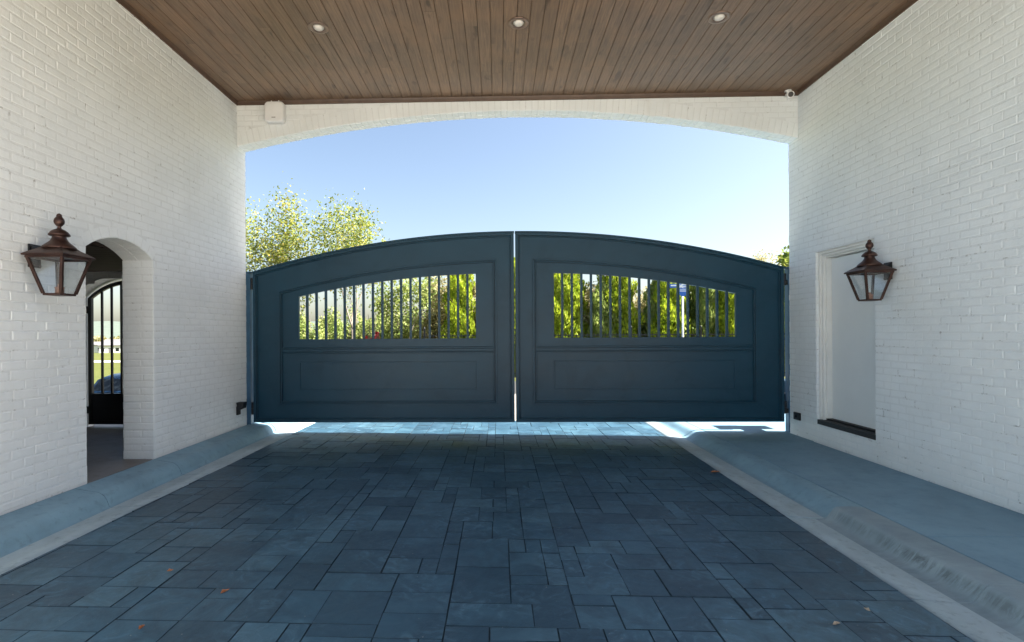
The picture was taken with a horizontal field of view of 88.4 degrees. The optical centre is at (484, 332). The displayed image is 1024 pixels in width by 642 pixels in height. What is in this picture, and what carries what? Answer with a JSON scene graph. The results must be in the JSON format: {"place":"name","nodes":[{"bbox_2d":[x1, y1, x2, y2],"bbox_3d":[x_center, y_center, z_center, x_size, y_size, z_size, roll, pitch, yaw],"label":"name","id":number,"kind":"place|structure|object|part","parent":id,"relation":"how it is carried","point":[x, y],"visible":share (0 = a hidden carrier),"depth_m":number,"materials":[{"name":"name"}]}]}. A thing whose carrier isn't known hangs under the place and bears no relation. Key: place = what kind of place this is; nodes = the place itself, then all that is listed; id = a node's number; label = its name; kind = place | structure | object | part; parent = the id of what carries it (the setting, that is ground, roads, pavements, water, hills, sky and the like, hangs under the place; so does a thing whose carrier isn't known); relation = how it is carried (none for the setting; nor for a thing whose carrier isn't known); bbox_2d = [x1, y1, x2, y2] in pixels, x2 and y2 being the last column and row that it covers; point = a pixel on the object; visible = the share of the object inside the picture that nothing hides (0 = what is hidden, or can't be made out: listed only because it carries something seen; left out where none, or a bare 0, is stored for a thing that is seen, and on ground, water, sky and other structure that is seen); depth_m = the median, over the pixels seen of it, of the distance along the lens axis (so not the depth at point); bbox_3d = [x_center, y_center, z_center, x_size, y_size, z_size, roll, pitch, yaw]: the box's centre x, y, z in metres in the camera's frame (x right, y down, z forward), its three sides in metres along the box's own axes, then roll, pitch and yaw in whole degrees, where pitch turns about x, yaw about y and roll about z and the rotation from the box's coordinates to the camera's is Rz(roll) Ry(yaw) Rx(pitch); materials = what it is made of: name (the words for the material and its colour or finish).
{"place":"outdoors","nodes":[
{"label":"outdoors","id":0,"kind":"place"},
{"bbox_2d":[94,360,119,362],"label":"road","id":1,"kind":"structure","parent":0,"point":[107,361],"depth_m":61.98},
{"bbox_2d":[87,424,152,483],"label":"passage floor","id":2,"kind":"structure","parent":0,"point":[105,446],"depth_m":5.97,"materials":[{"name":"concrete"}]},
{"bbox_2d":[94,320,349,338],"bbox_3d":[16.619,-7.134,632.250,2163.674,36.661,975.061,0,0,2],"label":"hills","id":3,"kind":"structure","parent":0,"point":[116,328],"depth_m":604.79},
{"bbox_2d":[94,353,784,383],"bbox_3d":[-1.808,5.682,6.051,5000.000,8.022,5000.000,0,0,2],"label":"ground","id":4,"kind":"structure","parent":0,"point":[97,368],"depth_m":52.66,"materials":[{"name":"green plant"}]},
{"bbox_2d":[94,342,100,352],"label":"house","id":5,"kind":"structure","parent":4,"relation":"on","point":[96,348],"depth_m":212.77,"materials":[{"name":"white"}]},
{"bbox_2d":[86,272,121,426],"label":"brick wall","id":6,"kind":"structure","parent":4,"relation":"on","point":[95,281],"depth_m":7.61,"materials":[{"name":"white brick"}]},
{"bbox_2d":[86,281,122,423],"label":"garden gate","id":7,"kind":"structure","parent":6,"relation":"attached to","point":[104,408],"depth_m":7.68,"materials":[{"name":"black metal"}]},
{"bbox_2d":[86,241,122,271],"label":"passage ceiling","id":8,"kind":"structure","parent":6,"relation":"attached to","point":[107,259],"depth_m":6.23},
{"bbox_2d":[94,335,119,341],"bbox_3d":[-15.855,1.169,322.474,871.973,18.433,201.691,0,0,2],"label":"woods","id":9,"kind":"object","parent":4,"relation":"on","point":[96,339],"depth_m":303.29,"materials":[{"name":"green plant"}]},
{"bbox_2d":[94,373,120,392],"bbox_3d":[-12.109,2.115,18.889,1.960,1.470,4.475,0,0,-6],"label":"parked car","id":10,"kind":"object","parent":4,"relation":"on","point":[107,385],"depth_m":16.98,"materials":[{"name":"blue paint"}]},
{"bbox_3d":[-11.900,1.698,17.025,1.320,0.368,0.266,0,0,-6],"label":"window","id":11,"kind":"part","parent":10,"relation":"part of","materials":[{"name":"glass"}]},
{"bbox_2d":[97,342,119,352],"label":"house","id":12,"kind":"structure","parent":4,"relation":"on","point":[107,347],"depth_m":206.55,"materials":[{"name":"white"}]},
{"bbox_2d":[104,339,119,341],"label":"house","id":13,"kind":"structure","parent":4,"relation":"on","point":[114,340],"depth_m":220.70,"materials":[{"name":"white"}]},
{"bbox_2d":[0,0,246,515],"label":"brick wall","id":14,"kind":"structure","parent":4,"relation":"on","point":[118,129],"depth_m":5.16,"materials":[{"name":"white brick"}]},
{"bbox_2d":[20,213,94,295],"bbox_3d":[-3.420,-0.623,4.207,0.378,0.658,0.333,0,0,2],"label":"wall lantern","id":15,"kind":"object","parent":14,"relation":"attached to","point":[57,247],"depth_m":4.16,"materials":[{"name":"brown metal"}]},
{"bbox_2d":[236,402,246,414],"bbox_3d":[-3.453,1.080,7.484,0.113,0.180,0.110,0,0,2],"label":"gate sensor","id":16,"kind":"object","parent":14,"relation":"attached to","point":[240,406],"visible":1,"depth_m":7.44,"materials":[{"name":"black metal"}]},
{"bbox_2d":[237,96,797,151],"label":"arched beam","id":17,"kind":"structure","parent":14,"relation":"attached to","point":[773,118],"depth_m":7.45,"materials":[{"name":"white paint"}]},
{"bbox_2d":[264,100,285,123],"bbox_3d":[-2.963,-3.123,7.443,0.274,0.316,0.104,0,0,2],"label":"wireless box","id":18,"kind":"object","parent":17,"relation":"attached to","point":[275,112],"visible":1,"depth_m":7.39,"materials":[{"name":"white plastic"}]},
{"bbox_2d":[245,178,333,316],"bbox_3d":[-6.590,-1.614,17.570,3.950,7.086,2.500,0,0,-21],"label":"deciduous tree","id":19,"kind":"object","parent":4,"relation":"on","point":[284,253],"visible":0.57,"depth_m":17.18,"materials":[{"name":"green plant"}]},
{"bbox_2d":[300,311,314,334],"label":"green bush","id":20,"kind":"object","parent":4,"relation":"on","point":[303,320],"visible":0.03,"depth_m":30.46,"materials":[{"name":"green plant"}]},
{"bbox_2d":[300,306,342,338],"bbox_3d":[-7.357,0.321,25.461,2.779,3.241,3.082,0,0,-37],"label":"green bush","id":21,"kind":"object","parent":4,"relation":"on","point":[321,329],"visible":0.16,"depth_m":25.21,"materials":[{"name":"green plant"}]},
{"bbox_2d":[300,314,342,338],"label":"green bush","id":22,"kind":"object","parent":4,"relation":"on","point":[303,328],"visible":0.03,"depth_m":26.81,"materials":[{"name":"green plant"}]},
{"bbox_2d":[290,188,399,338],"bbox_3d":[-4.467,-1.383,17.763,3.393,6.633,4.271,0,0,7],"label":"deciduous tree","id":23,"kind":"object","parent":4,"relation":"on","point":[355,241],"visible":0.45,"depth_m":16.79,"materials":[{"name":"green plant"}]},
{"bbox_2d":[331,307,371,338],"bbox_3d":[-5.679,0.396,22.896,2.893,3.042,2.609,0,0,32],"label":"green bush","id":24,"kind":"object","parent":4,"relation":"on","point":[358,325],"visible":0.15,"depth_m":22.55,"materials":[{"name":"green plant"}]},
{"bbox_2d":[314,310,390,338],"bbox_3d":[-5.550,0.475,22.093,2.828,2.906,3.040,0,0,-36],"label":"green bush","id":25,"kind":"object","parent":4,"relation":"on","point":[331,333],"visible":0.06,"depth_m":21.68,"materials":[{"name":"green plant"}]},
{"bbox_2d":[365,316,380,338],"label":"flowering shrub","id":26,"kind":"object","parent":4,"relation":"on","point":[377,334],"visible":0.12,"depth_m":19.42,"materials":[{"name":"red plant"}]},
{"bbox_2d":[356,302,418,338],"bbox_3d":[-4.162,0.246,21.855,3.208,3.373,2.893,0,0,7],"label":"green bush","id":27,"kind":"object","parent":4,"relation":"on","point":[387,325],"visible":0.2,"depth_m":21.46,"materials":[{"name":"green plant"}]},
{"bbox_2d":[366,276,443,338],"bbox_3d":[-2.935,-0.246,19.192,2.969,4.308,1.863,0,0,-10],"label":"deciduous tree","id":28,"kind":"object","parent":4,"relation":"on","point":[424,291],"visible":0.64,"depth_m":19.07,"materials":[{"name":"green plant"}]},
{"bbox_2d":[390,306,423,338],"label":"green bush","id":29,"kind":"object","parent":4,"relation":"on","point":[396,332],"visible":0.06,"depth_m":22.38,"materials":[{"name":"green plant"}]},
{"bbox_2d":[408,275,454,338],"bbox_3d":[-1.810,-0.469,21.306,3.108,4.791,2.498,0,0,38],"label":"deciduous tree","id":30,"kind":"object","parent":4,"relation":"on","point":[434,327],"visible":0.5,"depth_m":21.14,"materials":[{"name":"green plant"}]},
{"bbox_2d":[426,296,475,337],"bbox_3d":[-0.977,-0.023,22.734,3.031,3.841,3.680,0,0,-1],"label":"tall shrub","id":31,"kind":"object","parent":4,"relation":"on","point":[446,317],"visible":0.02,"depth_m":21.65,"materials":[{"name":"green plant"}]},
{"bbox_2d":[440,274,475,337],"bbox_3d":[-1.062,-0.520,20.030,1.652,4.848,1.791,0,0,-13],"label":"columnar conifer","id":32,"kind":"object","parent":4,"relation":"on","point":[462,304],"visible":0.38,"depth_m":19.66,"materials":[{"name":"green plant"}]},
{"bbox_2d":[444,282,475,334],"bbox_3d":[0.001,-0.092,21.122,2.495,3.969,3.176,0,0,-38],"label":"tall shrub","id":33,"kind":"object","parent":4,"relation":"on","point":[474,291],"visible":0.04,"depth_m":21.00,"materials":[{"name":"green plant"}]},
{"bbox_2d":[514,257,515,365],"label":"columnar conifer","id":34,"kind":"object","parent":4,"relation":"on","point":[514,312],"visible":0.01,"depth_m":19.48,"materials":[{"name":"green plant"}]},
{"bbox_2d":[554,273,579,337],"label":"columnar conifer","id":35,"kind":"object","parent":4,"relation":"on","point":[557,299],"visible":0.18,"depth_m":19.45,"materials":[{"name":"green plant"}]},
{"bbox_2d":[563,274,589,337],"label":"columnar conifer","id":36,"kind":"object","parent":4,"relation":"on","point":[576,286],"visible":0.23,"depth_m":19.85,"materials":[{"name":"green plant"}]},
{"bbox_2d":[574,280,612,336],"bbox_3d":[4.086,-0.086,21.497,3.091,3.918,3.754,0,0,-13],"label":"tall shrub","id":37,"kind":"object","parent":4,"relation":"on","point":[586,320],"visible":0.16,"depth_m":20.25,"materials":[{"name":"green plant"}]},
{"bbox_2d":[579,281,618,337],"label":"columnar conifer","id":38,"kind":"object","parent":4,"relation":"on","point":[595,309],"visible":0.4,"depth_m":19.59,"materials":[{"name":"green plant"}]},
{"bbox_2d":[423,325,784,377],"bbox_3d":[4.932,0.699,18.276,14.150,1.865,0.072,0,0,2],"label":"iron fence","id":39,"kind":"object","parent":4,"relation":"on","point":[623,334],"visible":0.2,"depth_m":18.28,"materials":[{"name":"black metal"}]},
{"bbox_2d":[597,275,634,337],"bbox_3d":[4.758,-0.620,20.201,1.845,4.995,1.702,0,0,40],"label":"columnar conifer","id":40,"kind":"object","parent":4,"relation":"on","point":[615,306],"visible":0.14,"depth_m":19.69,"materials":[{"name":"green plant"}]},
{"bbox_2d":[607,277,644,336],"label":"columnar conifer","id":41,"kind":"object","parent":4,"relation":"on","point":[624,296],"visible":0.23,"depth_m":19.61,"materials":[{"name":"green plant"}]},
{"bbox_2d":[631,286,646,313],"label":"tall shrub","id":42,"kind":"object","parent":4,"relation":"on","point":[635,303],"visible":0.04,"depth_m":21.23,"materials":[{"name":"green plant"}]},
{"bbox_2d":[632,285,645,336],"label":"tall shrub","id":43,"kind":"object","parent":4,"relation":"on","point":[641,312],"visible":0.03,"depth_m":20.66,"materials":[{"name":"green plant"}]},
{"bbox_2d":[636,280,671,336],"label":"columnar conifer","id":44,"kind":"object","parent":4,"relation":"on","point":[653,310],"visible":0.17,"depth_m":19.84,"materials":[{"name":"green plant"}]},
{"bbox_2d":[634,298,674,336],"bbox_3d":[6.787,0.067,21.410,2.788,3.534,3.386,0,0,-8],"label":"tall shrub","id":45,"kind":"object","parent":4,"relation":"on","point":[642,309],"visible":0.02,"depth_m":20.52,"materials":[{"name":"green plant"}]},
{"bbox_2d":[651,281,691,336],"bbox_3d":[6.761,-0.587,19.715,1.668,4.897,1.809,0,0,-17],"label":"columnar conifer","id":46,"kind":"object","parent":4,"relation":"on","point":[673,312],"visible":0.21,"depth_m":19.32,"materials":[{"name":"green plant"}]},
{"bbox_2d":[680,296,693,336],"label":"columnar conifer","id":47,"kind":"object","parent":4,"relation":"on","point":[685,314],"visible":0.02,"depth_m":20.01,"materials":[{"name":"green plant"}]},
{"bbox_2d":[689,285,699,330],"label":"columnar conifer","id":48,"kind":"object","parent":4,"relation":"on","point":[690,299],"visible":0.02,"depth_m":20.32,"materials":[{"name":"green plant"}]},
{"bbox_2d":[689,285,721,336],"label":"columnar conifer","id":49,"kind":"object","parent":4,"relation":"on","point":[702,310],"visible":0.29,"depth_m":19.50,"materials":[{"name":"green plant"}]},
{"bbox_2d":[694,291,734,336],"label":"columnar conifer","id":50,"kind":"object","parent":4,"relation":"on","point":[719,317],"visible":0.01,"depth_m":19.57,"materials":[{"name":"green plant"}]},
{"bbox_2d":[712,290,734,336],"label":"columnar conifer","id":51,"kind":"object","parent":4,"relation":"on","point":[731,327],"visible":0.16,"depth_m":19.43,"materials":[{"name":"green plant"}]},
{"bbox_2d":[729,245,788,312],"bbox_3d":[9.444,-0.459,15.093,2.903,4.598,3.618,0,0,-29],"label":"deciduous tree","id":52,"kind":"object","parent":4,"relation":"on","point":[783,260],"visible":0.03,"depth_m":15.23,"materials":[{"name":"green plant"}]},
{"bbox_2d":[751,249,782,263],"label":"deciduous tree","id":53,"kind":"object","parent":4,"relation":"on","point":[761,258],"visible":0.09,"depth_m":29.50,"materials":[{"name":"green plant"}]},
{"bbox_2d":[788,0,1023,513],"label":"brick wall","id":54,"kind":"structure","parent":4,"relation":"on","point":[906,153],"depth_m":5.21,"materials":[{"name":"white brick"}]},
{"bbox_2d":[793,412,800,420],"bbox_3d":[4.363,1.167,7.343,0.030,0.104,0.144,0,0,2],"label":"gate sensor","id":55,"kind":"object","parent":54,"relation":"attached to","point":[796,415],"visible":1,"depth_m":7.33,"materials":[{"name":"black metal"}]},
{"bbox_2d":[832,249,875,428],"bbox_3d":[4.520,0.078,6.378,0.045,2.071,0.896,0,0,2],"label":"door","id":56,"kind":"structure","parent":54,"relation":"in","point":[853,320],"depth_m":6.43,"materials":[{"name":"grey paint"}]},
{"bbox_2d":[844,239,896,300],"bbox_3d":[4.141,-0.667,5.633,0.368,0.658,0.333,0,0,2],"label":"wall lantern","id":57,"kind":"object","parent":54,"relation":"attached to","point":[869,264],"depth_m":5.58,"materials":[{"name":"brown metal"}]},
{"bbox_3d":[6.886,-0.870,4.417,4.455,5.300,5.395,0,0,2],"label":"rear wall","id":58,"kind":"object","parent":4,"relation":"on","visible":0},
{"bbox_3d":[0.752,-3.596,4.649,17.100,0.217,6.036,0,0,2],"label":"flat roof","id":59,"kind":"object","parent":58,"relation":"on","visible":0},
{"bbox_2d":[116,0,917,105],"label":"wood ceiling","id":60,"kind":"structure","parent":59,"relation":"attached to","point":[248,52],"depth_m":6.11,"materials":[{"name":"brown wood"}]},
{"bbox_2d":[308,21,328,33],"bbox_3d":[-1.800,-3.301,5.709,0.224,0.034,0.224,0,0,2],"label":"recessed light","id":61,"kind":"object","parent":60,"relation":"attached to","point":[318,27],"visible":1,"depth_m":5.69,"materials":[{"name":"silver metal"}]},
{"bbox_2d":[508,17,528,28],"bbox_3d":[0.366,-3.314,5.647,0.224,0.034,0.224,0,0,2],"label":"recessed light","id":62,"kind":"object","parent":60,"relation":"attached to","point":[518,22],"visible":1,"depth_m":5.63,"materials":[{"name":"silver metal"}]},
{"bbox_2d":[708,11,730,23],"bbox_3d":[2.483,-3.326,5.566,0.224,0.034,0.224,0,0,2],"label":"recessed light","id":63,"kind":"object","parent":60,"relation":"attached to","point":[719,17],"visible":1,"depth_m":5.55,"materials":[{"name":"silver metal"}]},
{"bbox_2d":[784,89,794,98],"bbox_3d":[4.188,-3.272,7.232,0.099,0.140,0.162,0,0,16],"label":"security camera","id":64,"kind":"object","parent":60,"relation":"attached to","point":[790,93],"visible":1,"depth_m":7.18,"materials":[{"name":"white plastic"}]},
{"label":"kerb bedding","id":65,"kind":"structure","parent":4,"relation":"on","visible":0},
{"bbox_2d":[0,422,315,574],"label":"kerb","id":66,"kind":"structure","parent":65,"relation":"on","point":[34,530],"depth_m":4.71,"materials":[{"name":"concrete"}]},
{"bbox_2d":[246,272,253,424],"bbox_3d":[-3.509,0.318,7.860,0.101,2.445,0.108,0,0,2],"label":"gate post","id":67,"kind":"object","parent":65,"relation":"on","point":[249,337],"visible":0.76,"depth_m":7.81,"materials":[{"name":"metal"}]},
{"bbox_2d":[249,231,514,422],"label":"driveway gate","id":68,"kind":"structure","parent":67,"relation":"attached to","point":[296,378],"depth_m":7.77,"materials":[{"name":"blue metal"}]},
{"bbox_2d":[645,422,1023,641],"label":"kerb","id":69,"kind":"structure","parent":65,"relation":"on","point":[974,600],"depth_m":3.67,"materials":[{"name":"concrete"}]},
{"bbox_2d":[94,117,788,321],"label":"sky","id":70,"kind":"structure","parent":0,"point":[709,189],"materials":[{"name":"blue"}]},
{"bbox_2d":[0,421,974,641],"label":"paved drive","id":71,"kind":"structure","parent":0,"point":[515,531],"depth_m":3.55,"materials":[{"name":"stone"}]},
{"bbox_2d":[687,422,1023,582],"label":"pavement","id":72,"kind":"structure","parent":0,"point":[990,535],"depth_m":4.67,"materials":[{"name":"concrete"}]},
{"bbox_2d":[785,267,789,431],"bbox_3d":[4.424,0.272,7.651,0.124,2.445,0.108,0,0,2],"label":"gate post","id":73,"kind":"object","parent":72,"relation":"on","point":[787,364],"visible":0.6,"depth_m":7.63,"materials":[{"name":"metal"}]},
{"bbox_2d":[515,231,788,421],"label":"driveway gate","id":74,"kind":"structure","parent":73,"relation":"attached to","point":[739,377],"depth_m":7.67,"materials":[{"name":"blue metal"}]},
{"label":"road","id":75,"kind":"structure","parent":0,"visible":0},
{"bbox_2d":[670,284,685,336],"bbox_3d":[5.337,0.114,14.456,0.490,2.900,0.070,0,0,2],"label":"street sign","id":76,"kind":"object","parent":75,"relation":"on","point":[682,290],"visible":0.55,"depth_m":14.43,"materials":[{"name":"white metal"}]}
]}

